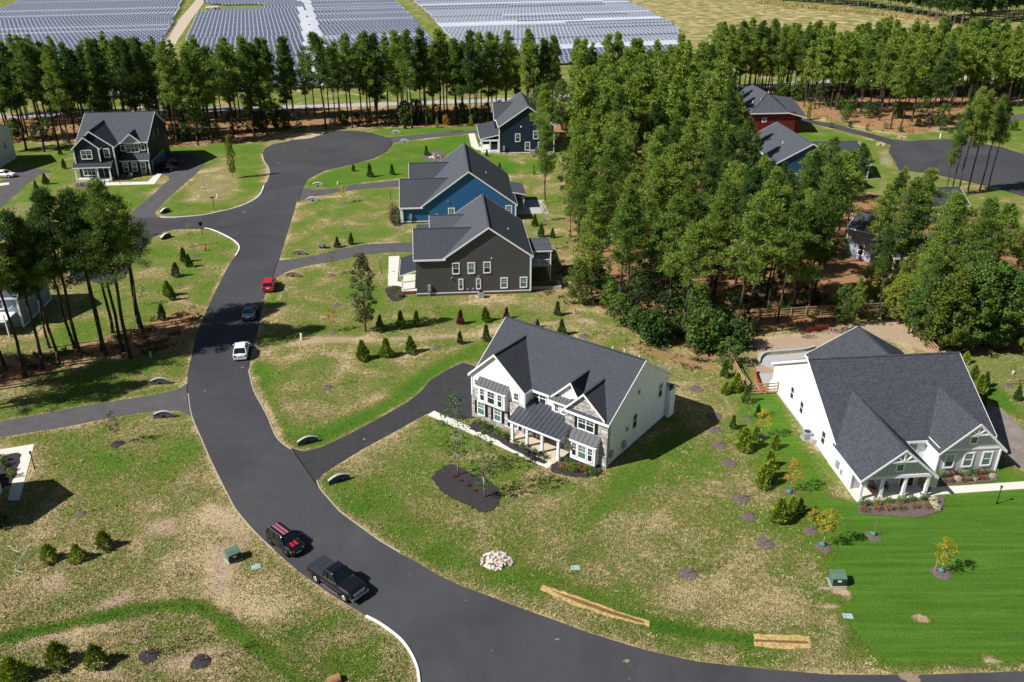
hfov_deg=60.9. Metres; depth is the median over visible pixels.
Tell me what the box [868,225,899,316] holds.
pine tree
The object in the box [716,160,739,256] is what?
pine tree
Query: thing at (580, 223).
broadleaf tree
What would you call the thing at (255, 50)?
pine tree
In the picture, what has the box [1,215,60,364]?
pine tree
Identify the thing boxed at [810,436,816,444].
white box
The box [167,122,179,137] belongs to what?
understory tree
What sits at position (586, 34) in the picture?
solar panel row
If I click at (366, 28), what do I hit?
solar panel row
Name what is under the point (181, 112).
pine tree
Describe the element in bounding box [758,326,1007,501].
house
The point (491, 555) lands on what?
rock pile
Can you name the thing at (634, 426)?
window
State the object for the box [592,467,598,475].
shrub
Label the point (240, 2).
solar panel row
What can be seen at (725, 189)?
pine tree
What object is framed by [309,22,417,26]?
solar panel row
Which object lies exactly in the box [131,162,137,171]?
window
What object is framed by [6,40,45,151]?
pine tree
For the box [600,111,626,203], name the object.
pine tree
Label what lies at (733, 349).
understory tree
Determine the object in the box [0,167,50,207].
driveway
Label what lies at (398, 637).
kerb
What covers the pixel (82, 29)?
solar panel row
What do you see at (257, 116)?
understory tree
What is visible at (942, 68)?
pine tree
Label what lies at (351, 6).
solar panel row
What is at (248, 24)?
solar panel row
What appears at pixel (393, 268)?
path
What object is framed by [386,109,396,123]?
understory tree
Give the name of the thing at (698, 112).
pine tree
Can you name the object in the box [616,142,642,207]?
pine tree
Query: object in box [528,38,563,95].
pine tree
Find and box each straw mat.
[540,585,649,626]
[753,634,811,649]
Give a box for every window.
[0,300,3,309]
[80,150,92,159]
[82,168,96,175]
[103,148,110,157]
[122,163,129,171]
[125,143,139,152]
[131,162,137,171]
[140,162,146,170]
[448,208,454,213]
[452,263,459,274]
[458,279,463,289]
[467,262,474,273]
[476,278,480,288]
[477,400,484,416]
[479,388,484,401]
[483,262,490,273]
[487,391,494,405]
[493,407,501,422]
[497,395,502,408]
[500,277,507,288]
[505,205,511,212]
[513,392,518,401]
[515,133,519,141]
[520,277,526,287]
[525,142,529,149]
[532,392,546,403]
[533,131,537,138]
[554,403,558,412]
[571,441,576,456]
[577,417,594,433]
[577,444,586,460]
[587,447,592,462]
[632,412,637,429]
[658,382,662,397]
[789,385,794,400]
[799,399,804,415]
[820,429,826,446]
[856,244,864,255]
[895,463,905,471]
[909,443,918,451]
[942,453,956,468]
[961,452,975,467]
[969,436,979,443]
[979,451,993,466]
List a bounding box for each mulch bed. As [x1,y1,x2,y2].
[0,453,20,488]
[74,184,87,189]
[385,285,404,300]
[390,207,402,225]
[422,149,445,161]
[431,464,499,512]
[470,421,546,463]
[550,455,602,477]
[857,495,945,517]
[938,470,998,484]
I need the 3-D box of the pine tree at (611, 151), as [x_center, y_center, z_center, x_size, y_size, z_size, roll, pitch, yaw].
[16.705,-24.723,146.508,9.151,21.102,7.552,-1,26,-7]
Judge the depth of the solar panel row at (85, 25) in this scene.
439.17 m
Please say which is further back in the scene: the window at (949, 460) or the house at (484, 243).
the house at (484, 243)
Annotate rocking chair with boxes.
[866,480,876,492]
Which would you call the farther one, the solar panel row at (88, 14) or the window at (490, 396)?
the solar panel row at (88, 14)
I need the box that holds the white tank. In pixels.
[769,380,776,388]
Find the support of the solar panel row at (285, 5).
on the ground at (972, 606)
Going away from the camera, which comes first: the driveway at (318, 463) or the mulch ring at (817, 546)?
the mulch ring at (817, 546)
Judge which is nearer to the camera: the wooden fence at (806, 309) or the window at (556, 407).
the window at (556, 407)
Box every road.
[0,131,1023,681]
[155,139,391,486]
[204,211,920,681]
[802,119,1023,195]
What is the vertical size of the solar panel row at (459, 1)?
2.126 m
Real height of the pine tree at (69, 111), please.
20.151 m
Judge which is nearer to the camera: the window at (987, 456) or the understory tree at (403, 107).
the window at (987, 456)
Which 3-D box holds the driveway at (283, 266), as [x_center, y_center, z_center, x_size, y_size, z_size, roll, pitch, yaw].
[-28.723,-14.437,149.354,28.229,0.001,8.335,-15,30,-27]
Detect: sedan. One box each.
[163,157,184,164]
[242,305,257,320]
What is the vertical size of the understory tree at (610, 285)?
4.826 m
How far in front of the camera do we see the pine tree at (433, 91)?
245.73 m
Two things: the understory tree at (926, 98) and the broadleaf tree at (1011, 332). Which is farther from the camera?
the understory tree at (926, 98)
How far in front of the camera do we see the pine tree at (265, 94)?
225.14 m
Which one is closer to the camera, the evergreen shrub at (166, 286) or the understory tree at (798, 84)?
the evergreen shrub at (166, 286)
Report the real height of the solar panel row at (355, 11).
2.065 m
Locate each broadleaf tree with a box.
[224,133,235,176]
[346,252,377,331]
[436,391,471,474]
[470,426,499,496]
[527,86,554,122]
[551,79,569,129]
[561,147,576,179]
[562,259,595,304]
[572,204,591,233]
[634,224,679,300]
[832,283,858,323]
[840,104,851,120]
[863,252,897,304]
[883,271,915,321]
[891,252,925,298]
[900,274,934,336]
[907,273,960,344]
[921,270,982,350]
[922,261,962,326]
[932,261,997,347]
[933,103,951,129]
[952,249,996,311]
[955,261,1013,353]
[971,260,1023,347]
[986,270,1023,350]
[1005,272,1023,347]
[1018,300,1023,349]
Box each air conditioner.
[477,291,484,298]
[800,429,812,440]
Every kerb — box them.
[161,185,263,217]
[188,393,273,550]
[205,228,239,255]
[248,369,290,448]
[261,154,269,182]
[317,480,400,552]
[365,615,419,681]
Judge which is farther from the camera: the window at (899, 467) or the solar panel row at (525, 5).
the solar panel row at (525, 5)
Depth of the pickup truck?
75.27 m
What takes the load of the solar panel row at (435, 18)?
on the ground at (972, 606)
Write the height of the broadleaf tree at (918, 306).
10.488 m
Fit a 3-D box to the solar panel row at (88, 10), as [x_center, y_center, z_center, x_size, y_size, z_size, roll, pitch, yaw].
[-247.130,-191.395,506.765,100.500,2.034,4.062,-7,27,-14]
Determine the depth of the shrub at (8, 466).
91.77 m
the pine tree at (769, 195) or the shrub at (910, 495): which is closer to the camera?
the shrub at (910, 495)
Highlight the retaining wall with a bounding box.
[757,345,815,362]
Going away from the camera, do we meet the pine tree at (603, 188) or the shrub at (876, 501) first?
the shrub at (876, 501)
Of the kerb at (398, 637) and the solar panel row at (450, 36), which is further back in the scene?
the solar panel row at (450, 36)
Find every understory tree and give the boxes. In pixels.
[6,117,27,139]
[27,121,45,141]
[39,115,57,139]
[58,129,67,142]
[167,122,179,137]
[172,118,191,140]
[189,115,213,138]
[211,123,221,137]
[224,108,241,132]
[238,109,254,130]
[249,109,270,131]
[264,103,291,128]
[279,110,292,129]
[293,111,303,125]
[329,114,338,124]
[337,110,348,123]
[350,112,363,126]
[362,108,374,123]
[378,108,388,123]
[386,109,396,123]
[394,99,415,125]
[402,98,430,123]
[423,106,433,122]
[429,103,442,121]
[442,109,452,123]
[452,102,468,122]
[467,107,480,122]
[480,103,491,119]
[586,264,606,286]
[595,275,615,300]
[599,279,618,308]
[602,257,611,275]
[607,292,632,324]
[609,283,626,299]
[621,291,642,321]
[624,262,651,297]
[626,304,645,332]
[634,282,658,311]
[637,307,672,346]
[650,291,675,319]
[655,321,675,342]
[665,274,694,312]
[667,287,679,303]
[671,312,687,336]
[685,306,727,353]
[686,283,715,315]
[703,298,719,321]
[708,327,728,350]
[713,303,734,335]
[715,336,744,366]
[721,316,754,350]
[726,285,744,302]
[729,289,753,319]
[745,293,762,306]
[747,314,757,334]
[752,267,767,279]
[765,279,779,298]
[771,81,790,96]
[775,258,789,277]
[781,297,793,311]
[789,80,805,100]
[797,283,809,300]
[806,87,817,103]
[807,291,823,305]
[813,81,827,100]
[822,88,836,107]
[830,294,840,307]
[833,93,845,108]
[839,100,853,115]
[848,93,859,110]
[856,303,868,316]
[862,99,875,117]
[870,100,883,115]
[874,303,895,319]
[891,102,908,117]
[914,118,921,125]
[915,95,931,112]
[945,92,956,105]
[967,83,979,98]
[991,80,1007,96]
[1009,77,1023,95]
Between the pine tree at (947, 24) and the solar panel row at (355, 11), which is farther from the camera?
the solar panel row at (355, 11)
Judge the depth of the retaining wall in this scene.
116.71 m
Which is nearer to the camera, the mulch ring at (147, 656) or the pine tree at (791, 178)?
the mulch ring at (147, 656)
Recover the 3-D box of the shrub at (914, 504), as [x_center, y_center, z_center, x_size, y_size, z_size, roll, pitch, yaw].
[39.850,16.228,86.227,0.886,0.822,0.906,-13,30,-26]
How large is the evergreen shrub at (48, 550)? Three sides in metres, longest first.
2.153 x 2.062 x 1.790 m
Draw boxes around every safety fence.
[755,368,764,391]
[805,325,828,332]
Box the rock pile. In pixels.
[480,551,513,570]
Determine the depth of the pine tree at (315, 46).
228.06 m
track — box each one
[0,76,1020,117]
[133,0,203,110]
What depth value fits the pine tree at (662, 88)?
190.51 m
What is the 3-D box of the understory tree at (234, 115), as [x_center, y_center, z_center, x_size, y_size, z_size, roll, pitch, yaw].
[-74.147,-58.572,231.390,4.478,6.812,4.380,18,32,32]
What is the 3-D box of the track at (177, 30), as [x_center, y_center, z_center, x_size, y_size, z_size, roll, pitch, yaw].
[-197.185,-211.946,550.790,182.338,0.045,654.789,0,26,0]
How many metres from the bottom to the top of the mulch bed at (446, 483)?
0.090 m
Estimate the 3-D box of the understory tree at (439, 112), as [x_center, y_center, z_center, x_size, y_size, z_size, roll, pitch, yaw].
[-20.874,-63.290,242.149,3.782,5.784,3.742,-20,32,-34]
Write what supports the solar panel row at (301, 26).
on the ground at (972, 606)
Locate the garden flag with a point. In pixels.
(933, 482)
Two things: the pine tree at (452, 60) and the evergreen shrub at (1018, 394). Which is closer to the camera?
the evergreen shrub at (1018, 394)
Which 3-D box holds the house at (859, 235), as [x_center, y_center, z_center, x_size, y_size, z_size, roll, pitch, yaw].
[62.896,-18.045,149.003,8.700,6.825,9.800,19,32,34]
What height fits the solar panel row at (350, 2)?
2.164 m
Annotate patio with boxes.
[760,351,809,368]
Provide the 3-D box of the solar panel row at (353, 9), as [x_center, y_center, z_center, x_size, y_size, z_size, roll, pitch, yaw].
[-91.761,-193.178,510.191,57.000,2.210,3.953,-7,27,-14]
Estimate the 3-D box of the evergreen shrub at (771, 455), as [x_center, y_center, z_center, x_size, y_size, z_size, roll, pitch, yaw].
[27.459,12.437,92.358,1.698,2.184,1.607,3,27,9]
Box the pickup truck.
[307,555,368,602]
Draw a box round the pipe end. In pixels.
[325,673,341,681]
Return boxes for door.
[104,168,109,176]
[152,157,157,170]
[159,150,164,161]
[229,552,240,562]
[833,580,846,585]
[899,477,913,485]
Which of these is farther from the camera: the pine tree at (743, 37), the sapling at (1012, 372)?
the pine tree at (743, 37)
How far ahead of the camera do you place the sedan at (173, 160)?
203.44 m
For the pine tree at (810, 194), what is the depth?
123.20 m
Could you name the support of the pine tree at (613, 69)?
on the ground at (972, 606)
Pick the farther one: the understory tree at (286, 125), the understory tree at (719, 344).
the understory tree at (286, 125)
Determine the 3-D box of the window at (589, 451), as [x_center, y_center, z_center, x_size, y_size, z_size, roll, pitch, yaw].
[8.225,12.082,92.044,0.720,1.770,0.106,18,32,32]
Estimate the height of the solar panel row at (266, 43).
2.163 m
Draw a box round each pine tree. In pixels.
[0,41,30,150]
[0,66,12,126]
[0,71,9,125]
[0,207,45,369]
[0,238,27,377]
[0,350,6,366]
[1,40,28,137]
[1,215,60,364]
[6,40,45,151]
[7,50,28,126]
[14,42,44,139]
[16,254,53,348]
[22,38,47,125]
[22,185,91,357]
[23,47,71,148]
[24,207,75,348]
[31,206,102,350]
[32,40,72,138]
[38,42,72,152]
[48,185,108,355]
[53,47,94,115]
[56,42,79,125]
[57,59,81,137]
[59,197,133,351]
[73,44,99,111]
[74,188,114,332]
[77,175,147,358]
[81,56,119,111]
[84,38,111,100]
[85,40,118,111]
[105,34,133,110]
[105,37,127,111]
[106,192,151,327]
[109,39,143,110]
[111,209,157,332]
[113,51,143,110]
[115,35,159,110]
[141,62,161,111]
[144,51,160,115]
[151,40,182,144]
[155,60,184,137]
[168,60,193,120]
[172,47,210,145]
[177,45,213,131]
[187,47,222,142]
[199,46,218,134]
[206,43,239,137]
[214,44,240,122]
[220,61,235,133]
[221,44,260,135]
[231,45,264,118]
[237,42,269,131]
[251,57,277,134]
[253,37,276,114]
[268,36,300,128]
[274,35,295,119]
[293,31,333,129]
[323,46,341,122]
[326,46,342,110]
[335,32,358,127]
[345,47,363,119]
[348,30,384,126]
[356,32,394,125]
[367,61,378,120]
[378,50,397,121]
[381,29,408,124]
[387,40,412,100]
[393,28,422,127]
[407,27,435,125]
[410,48,426,116]
[420,44,442,116]
[426,27,450,122]
[435,41,459,117]
[436,38,464,123]
[454,40,482,102]
[457,29,491,124]
[472,41,487,116]
[475,31,514,120]
[480,52,501,118]
[494,30,520,100]
[502,46,522,94]
[514,28,541,95]
[525,47,546,96]
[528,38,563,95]
[529,83,562,171]
[532,123,562,201]
[546,34,561,112]
[553,134,598,241]
[555,131,598,228]
[558,180,577,236]
[560,93,577,152]
[561,86,575,120]
[561,115,590,173]
[565,170,597,259]
[569,193,613,294]
[580,53,597,73]
[581,183,622,285]
[586,109,606,166]
[586,122,607,190]
[587,91,599,111]
[589,130,635,252]
[593,70,602,88]
[595,62,605,75]
[595,80,620,123]
[595,183,662,315]
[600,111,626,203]
[600,146,630,237]
[604,65,624,84]
[606,189,649,295]
[607,84,630,134]
[610,123,644,176]
[610,172,650,268]
[616,111,645,151]
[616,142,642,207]
[626,125,680,189]
[628,57,649,76]
[637,155,673,273]
[638,160,665,244]
[640,101,663,155]
[642,195,695,313]
[644,124,668,162]
[645,49,653,67]
[647,143,694,265]
[655,74,671,118]
[663,129,679,157]
[665,222,722,338]
[667,175,703,264]
[669,114,684,143]
[671,162,699,210]
[672,200,703,298]
[673,132,699,230]
[673,138,697,195]
[680,158,721,261]
[682,82,704,134]
[685,89,708,166]
[692,120,715,198]
[695,136,726,229]
[695,174,743,296]
[696,200,739,300]
[697,101,736,142]
[699,114,728,203]
[702,68,712,79]
[707,22,721,39]
[708,42,717,62]
[713,25,727,51]
[715,77,733,106]
[715,140,736,191]
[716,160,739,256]
[720,211,787,329]
[723,88,743,155]
[723,179,793,313]
[724,163,764,259]
[726,91,747,169]
[727,26,753,88]
[728,24,743,62]
[728,62,736,82]
[728,116,762,200]
[730,77,737,117]
[734,21,754,78]
[734,165,777,283]
[743,135,763,169]
[744,168,788,281]
[748,20,773,85]
[749,156,769,181]
[753,39,768,89]
[759,159,787,197]
[760,165,784,208]
[765,194,787,299]
[766,185,804,311]
[767,19,781,92]
[768,26,791,94]
[770,201,819,323]
[772,199,832,312]
[781,161,789,183]
[782,168,805,203]
[784,22,805,83]
[787,25,818,100]
[794,165,820,202]
[795,150,823,199]
[795,187,818,301]
[797,150,818,184]
[799,192,834,313]
[803,150,865,265]
[806,165,862,297]
[807,19,824,87]
[810,142,827,192]
[812,38,837,106]
[814,155,850,278]
[821,21,836,90]
[821,135,843,174]
[832,31,857,109]
[837,148,868,239]
[846,143,874,226]
[850,276,873,326]
[852,23,871,94]
[854,33,883,113]
[859,182,902,269]
[867,22,887,94]
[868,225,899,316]
[871,45,899,120]
[888,175,930,267]
[889,44,915,128]
[892,172,907,217]
[893,192,924,291]
[894,166,910,212]
[899,166,948,233]
[900,53,918,125]
[902,37,933,121]
[904,240,947,333]
[907,171,945,218]
[917,192,979,267]
[917,252,947,340]
[922,51,963,127]
[924,195,973,261]
[928,40,962,116]
[928,189,964,272]
[931,15,947,83]
[933,18,953,89]
[944,32,977,110]
[944,128,962,186]
[948,97,979,186]
[949,205,1015,281]
[958,196,1001,257]
[959,85,996,186]
[966,88,998,193]
[967,28,990,98]
[971,19,990,90]
[978,93,1010,190]
[981,201,1023,275]
[986,31,1001,92]
[987,25,1007,85]
[987,106,1019,190]
[998,24,1023,97]
[1009,228,1023,276]
[1011,248,1023,311]
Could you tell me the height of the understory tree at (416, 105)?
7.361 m
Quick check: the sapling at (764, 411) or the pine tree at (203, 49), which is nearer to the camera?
the sapling at (764, 411)
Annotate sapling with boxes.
[71,486,80,511]
[103,410,120,442]
[126,605,157,653]
[136,285,146,300]
[180,613,207,660]
[183,223,192,244]
[320,359,331,385]
[323,306,336,330]
[324,252,334,274]
[339,185,348,196]
[539,200,549,213]
[684,539,697,572]
[738,476,749,497]
[745,392,757,413]
[757,408,772,433]
[783,457,803,488]
[808,508,820,526]
[813,507,842,543]
[934,536,959,568]
[1006,364,1017,383]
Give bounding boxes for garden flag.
[928,476,937,487]
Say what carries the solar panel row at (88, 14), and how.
on the ground at (972, 606)
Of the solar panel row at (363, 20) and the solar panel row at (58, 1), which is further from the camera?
the solar panel row at (58, 1)
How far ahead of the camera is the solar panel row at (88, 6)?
528.51 m
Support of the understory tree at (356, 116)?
on the ground at (972, 606)
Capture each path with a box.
[0,444,33,499]
[105,174,161,185]
[388,256,401,286]
[428,411,552,467]
[469,133,480,149]
[927,481,1023,496]
[1008,114,1023,121]
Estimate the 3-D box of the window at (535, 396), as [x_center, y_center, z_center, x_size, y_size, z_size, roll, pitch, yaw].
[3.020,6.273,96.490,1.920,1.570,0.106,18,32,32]
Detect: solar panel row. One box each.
[0,4,177,8]
[0,5,177,9]
[0,6,178,11]
[0,6,179,10]
[0,8,177,12]
[0,9,176,14]
[0,9,177,13]
[0,11,175,15]
[0,12,175,16]
[0,13,174,17]
[0,14,173,19]
[0,15,172,20]
[0,16,172,21]
[0,17,171,22]
[0,19,173,24]
[0,20,172,25]
[0,21,171,26]
[0,22,170,28]
[0,24,169,29]
[0,25,169,31]
[0,27,168,32]
[0,28,167,34]
[0,30,166,35]
[0,31,165,37]
[0,32,164,38]
[0,34,163,40]
[2,3,178,7]
[4,36,162,41]
[4,37,160,43]
[4,40,159,45]
[5,2,179,6]
[7,1,179,5]
[10,0,180,4]
[12,0,181,3]
[14,0,103,2]
[15,0,128,2]
[16,0,63,1]
[36,41,158,46]
[186,33,307,40]
[187,30,311,34]
[187,31,308,36]
[188,28,310,32]
[188,36,306,41]
[189,25,308,29]
[189,27,309,31]
[189,34,307,39]
[190,24,307,28]
[191,21,309,25]
[191,22,306,26]
[192,20,308,24]
[193,17,306,21]
[193,18,307,22]
[194,15,305,18]
[194,16,305,20]
[195,14,304,17]
[196,12,306,16]
[197,10,304,12]
[197,11,305,14]
[197,38,308,42]
[197,40,308,44]
[198,8,303,11]
[199,12,305,14]
[199,41,307,46]
[200,43,308,48]
[206,7,302,10]
[207,0,249,2]
[210,45,308,50]
[212,0,297,3]
[212,47,308,52]
[218,6,302,9]
[221,0,303,4]
[258,1,301,5]
[264,3,302,4]
[264,4,303,5]
[264,5,304,7]
[266,2,301,3]
[267,3,299,3]
[303,1,396,3]
[304,0,348,2]
[304,2,397,5]
[305,0,394,2]
[305,3,399,7]
[305,4,398,6]
[305,8,402,12]
[306,5,400,9]
[307,0,396,1]
[307,6,402,9]
[307,7,404,10]
[307,9,404,13]
[307,10,406,15]
[307,14,411,18]
[308,11,408,16]
[308,12,407,16]
[308,15,413,20]
[309,13,408,17]
[309,17,412,21]
[309,18,413,22]
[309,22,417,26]
[310,19,416,24]
[310,23,420,27]
[310,25,418,29]
[311,20,415,24]
[311,26,421,30]
[314,27,423,32]
[317,29,415,33]
[318,30,425,35]
[321,32,428,36]
[323,34,427,40]
[323,39,431,45]
[324,36,429,40]
[324,41,431,46]
[325,37,432,42]
[416,0,461,2]
[417,0,503,2]
[417,0,531,4]
[418,0,566,6]
[420,0,610,5]
[421,1,628,9]
[422,0,624,5]
[423,2,632,9]
[425,3,634,9]
[425,4,635,11]
[427,5,637,12]
[428,6,641,13]
[430,7,643,13]
[430,8,645,15]
[431,10,649,18]
[432,9,647,15]
[434,11,651,19]
[435,13,655,22]
[436,12,652,19]
[437,16,659,25]
[438,15,657,22]
[440,17,661,27]
[442,18,664,26]
[442,20,666,30]
[444,21,668,29]
[444,22,671,34]
[447,24,674,34]
[449,26,679,34]
[449,27,679,37]
[452,29,678,37]
[457,30,678,39]
[457,32,679,41]
[458,34,677,43]
[458,36,677,46]
[483,42,677,49]
[484,40,677,48]
[486,53,616,59]
[498,38,678,45]
[499,46,674,54]
[500,44,676,52]
[521,49,647,55]
[559,57,571,62]
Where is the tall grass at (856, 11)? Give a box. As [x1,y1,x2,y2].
[751,0,939,20]
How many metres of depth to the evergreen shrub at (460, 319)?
124.44 m
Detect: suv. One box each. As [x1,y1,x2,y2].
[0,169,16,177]
[155,162,177,170]
[233,341,249,359]
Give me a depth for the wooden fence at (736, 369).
110.41 m
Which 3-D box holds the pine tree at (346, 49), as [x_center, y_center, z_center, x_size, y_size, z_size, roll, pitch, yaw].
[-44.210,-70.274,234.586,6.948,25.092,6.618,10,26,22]
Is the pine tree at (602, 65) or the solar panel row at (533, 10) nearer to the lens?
the pine tree at (602, 65)
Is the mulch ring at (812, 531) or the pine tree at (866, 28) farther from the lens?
the pine tree at (866, 28)
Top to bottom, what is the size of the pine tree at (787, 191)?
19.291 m
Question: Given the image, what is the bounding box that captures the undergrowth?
[0,80,1023,382]
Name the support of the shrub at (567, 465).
on the mulch bed at (554, 469)
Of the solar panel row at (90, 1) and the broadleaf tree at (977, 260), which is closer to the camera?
the broadleaf tree at (977, 260)
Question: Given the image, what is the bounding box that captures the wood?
[774,0,1023,25]
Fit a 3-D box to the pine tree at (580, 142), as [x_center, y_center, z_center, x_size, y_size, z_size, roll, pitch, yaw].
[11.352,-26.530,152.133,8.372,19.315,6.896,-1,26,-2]
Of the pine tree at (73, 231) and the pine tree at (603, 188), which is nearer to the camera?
the pine tree at (73, 231)
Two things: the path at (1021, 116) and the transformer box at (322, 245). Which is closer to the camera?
the transformer box at (322, 245)
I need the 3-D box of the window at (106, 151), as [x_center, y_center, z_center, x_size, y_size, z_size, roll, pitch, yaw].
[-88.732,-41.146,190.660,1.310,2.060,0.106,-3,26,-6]
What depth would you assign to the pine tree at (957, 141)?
176.21 m
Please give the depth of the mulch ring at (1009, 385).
108.57 m
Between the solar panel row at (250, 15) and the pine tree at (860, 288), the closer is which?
the pine tree at (860, 288)
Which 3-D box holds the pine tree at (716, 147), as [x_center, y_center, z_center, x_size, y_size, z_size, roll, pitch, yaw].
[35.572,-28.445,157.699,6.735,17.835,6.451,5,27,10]
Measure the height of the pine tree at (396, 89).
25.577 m
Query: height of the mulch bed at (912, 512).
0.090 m
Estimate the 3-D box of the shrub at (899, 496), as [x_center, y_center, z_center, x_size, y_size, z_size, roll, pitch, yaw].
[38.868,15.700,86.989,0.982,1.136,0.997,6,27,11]
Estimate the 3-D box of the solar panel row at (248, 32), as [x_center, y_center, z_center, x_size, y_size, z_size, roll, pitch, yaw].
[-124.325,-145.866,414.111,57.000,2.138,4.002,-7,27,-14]
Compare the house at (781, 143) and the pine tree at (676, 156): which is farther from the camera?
the house at (781, 143)
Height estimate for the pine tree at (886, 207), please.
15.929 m
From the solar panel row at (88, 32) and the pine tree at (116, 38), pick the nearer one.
the pine tree at (116, 38)
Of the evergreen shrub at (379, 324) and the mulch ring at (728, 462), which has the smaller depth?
the mulch ring at (728, 462)
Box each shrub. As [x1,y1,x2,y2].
[0,457,8,466]
[0,513,7,527]
[0,655,29,681]
[4,464,12,470]
[5,468,15,477]
[33,180,39,188]
[39,542,57,564]
[41,173,49,183]
[43,640,70,672]
[61,158,66,168]
[65,542,86,564]
[81,642,111,670]
[93,529,115,552]
[156,303,165,320]
[161,280,171,296]
[168,286,176,300]
[170,261,180,276]
[179,247,185,262]
[185,254,193,266]
[333,236,340,247]
[347,232,353,244]
[356,339,369,360]
[366,163,373,176]
[375,314,384,331]
[378,337,394,357]
[389,164,395,174]
[394,215,400,222]
[395,310,406,328]
[405,335,416,354]
[411,311,420,326]
[424,145,428,154]
[456,309,464,324]
[456,331,463,343]
[468,114,472,125]
[480,307,490,321]
[480,324,490,340]
[493,426,501,434]
[503,307,509,317]
[518,440,524,447]
[531,214,538,225]
[537,223,544,236]
[549,227,554,237]
[552,301,561,315]
[557,318,566,333]
[559,462,565,470]
[562,462,574,471]
[569,462,578,472]
[575,462,585,472]
[582,465,592,473]
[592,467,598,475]
[718,359,731,376]
[720,381,730,395]
[728,414,737,428]
[729,371,742,392]
[733,426,752,453]
[740,384,752,402]
[751,426,762,441]
[752,462,771,488]
[753,404,762,417]
[763,449,777,467]
[767,459,775,480]
[767,496,793,525]
[769,434,780,449]
[786,495,796,512]
[794,497,805,514]
[806,105,811,119]
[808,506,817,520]
[859,496,869,505]
[859,503,869,511]
[873,497,881,504]
[873,502,881,510]
[884,494,891,502]
[885,502,894,510]
[896,493,906,502]
[897,502,905,509]
[908,493,916,501]
[910,501,918,508]
[919,491,928,501]
[922,501,931,507]
[929,495,938,502]
[942,470,948,476]
[949,469,956,477]
[963,351,970,364]
[968,465,977,473]
[969,364,979,382]
[974,373,988,395]
[976,466,984,474]
[981,393,988,406]
[985,371,990,386]
[1012,384,1022,401]
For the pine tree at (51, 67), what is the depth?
205.55 m
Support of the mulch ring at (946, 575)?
on the ground at (972, 606)
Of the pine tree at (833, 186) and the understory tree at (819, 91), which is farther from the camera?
the understory tree at (819, 91)
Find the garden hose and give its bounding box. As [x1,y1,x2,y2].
[0,546,26,571]
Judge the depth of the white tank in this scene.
107.60 m
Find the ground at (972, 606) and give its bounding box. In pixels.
[0,0,1023,681]
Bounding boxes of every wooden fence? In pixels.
[727,349,749,387]
[749,310,761,335]
[749,382,779,393]
[761,302,894,318]
[896,303,938,352]
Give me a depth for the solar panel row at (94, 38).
392.23 m
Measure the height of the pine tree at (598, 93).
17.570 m
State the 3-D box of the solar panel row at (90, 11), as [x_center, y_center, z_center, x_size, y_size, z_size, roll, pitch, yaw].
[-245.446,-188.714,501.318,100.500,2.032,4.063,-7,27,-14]
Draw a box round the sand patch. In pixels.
[292,131,324,139]
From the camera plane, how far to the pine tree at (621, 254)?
121.55 m
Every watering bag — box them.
[819,541,825,546]
[937,567,944,572]
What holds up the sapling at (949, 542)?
on the ground at (972, 606)
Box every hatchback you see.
[262,277,276,291]
[265,521,304,556]
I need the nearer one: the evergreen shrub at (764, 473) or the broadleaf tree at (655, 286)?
the evergreen shrub at (764, 473)
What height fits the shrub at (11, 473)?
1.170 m
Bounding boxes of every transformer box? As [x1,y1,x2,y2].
[224,545,242,564]
[319,243,325,248]
[827,569,847,587]
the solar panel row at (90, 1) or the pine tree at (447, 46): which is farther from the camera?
the solar panel row at (90, 1)
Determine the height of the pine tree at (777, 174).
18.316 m
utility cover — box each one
[251,564,260,569]
[571,565,579,569]
[842,613,853,618]
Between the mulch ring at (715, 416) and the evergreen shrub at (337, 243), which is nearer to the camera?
the mulch ring at (715, 416)
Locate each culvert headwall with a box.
[150,377,169,384]
[153,410,174,418]
[160,208,169,213]
[160,233,170,239]
[286,271,299,276]
[293,249,305,254]
[297,435,317,445]
[307,197,317,200]
[312,182,322,186]
[328,473,349,484]
[392,130,400,133]
[400,139,408,142]
[876,142,885,145]
[897,135,906,138]
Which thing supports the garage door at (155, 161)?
in the house at (109, 146)
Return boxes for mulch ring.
[76,511,86,516]
[110,441,124,447]
[138,648,160,662]
[190,654,211,669]
[321,385,332,389]
[579,334,589,337]
[678,567,698,580]
[689,385,703,391]
[705,413,721,420]
[709,426,721,432]
[710,441,725,449]
[721,459,736,466]
[732,494,750,504]
[741,512,755,521]
[755,537,774,548]
[783,488,795,495]
[803,526,818,535]
[813,541,830,552]
[865,531,881,541]
[930,567,951,580]
[1003,383,1013,387]
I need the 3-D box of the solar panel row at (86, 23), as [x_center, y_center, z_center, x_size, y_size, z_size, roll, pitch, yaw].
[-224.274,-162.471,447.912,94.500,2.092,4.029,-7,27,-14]
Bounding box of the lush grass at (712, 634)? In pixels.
[0,342,997,642]
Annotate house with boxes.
[0,123,16,167]
[0,263,51,336]
[70,111,170,181]
[399,143,548,223]
[399,194,561,296]
[468,316,679,468]
[476,91,555,153]
[737,85,806,133]
[746,122,871,188]
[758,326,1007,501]
[843,212,911,261]
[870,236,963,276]
[927,186,969,218]
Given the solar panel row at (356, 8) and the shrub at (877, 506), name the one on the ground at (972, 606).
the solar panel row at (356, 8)
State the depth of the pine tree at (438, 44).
236.30 m
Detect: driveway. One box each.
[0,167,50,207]
[0,384,190,436]
[67,233,161,283]
[130,153,206,217]
[273,242,412,277]
[292,362,475,483]
[298,180,398,201]
[387,130,477,151]
[985,405,1023,468]

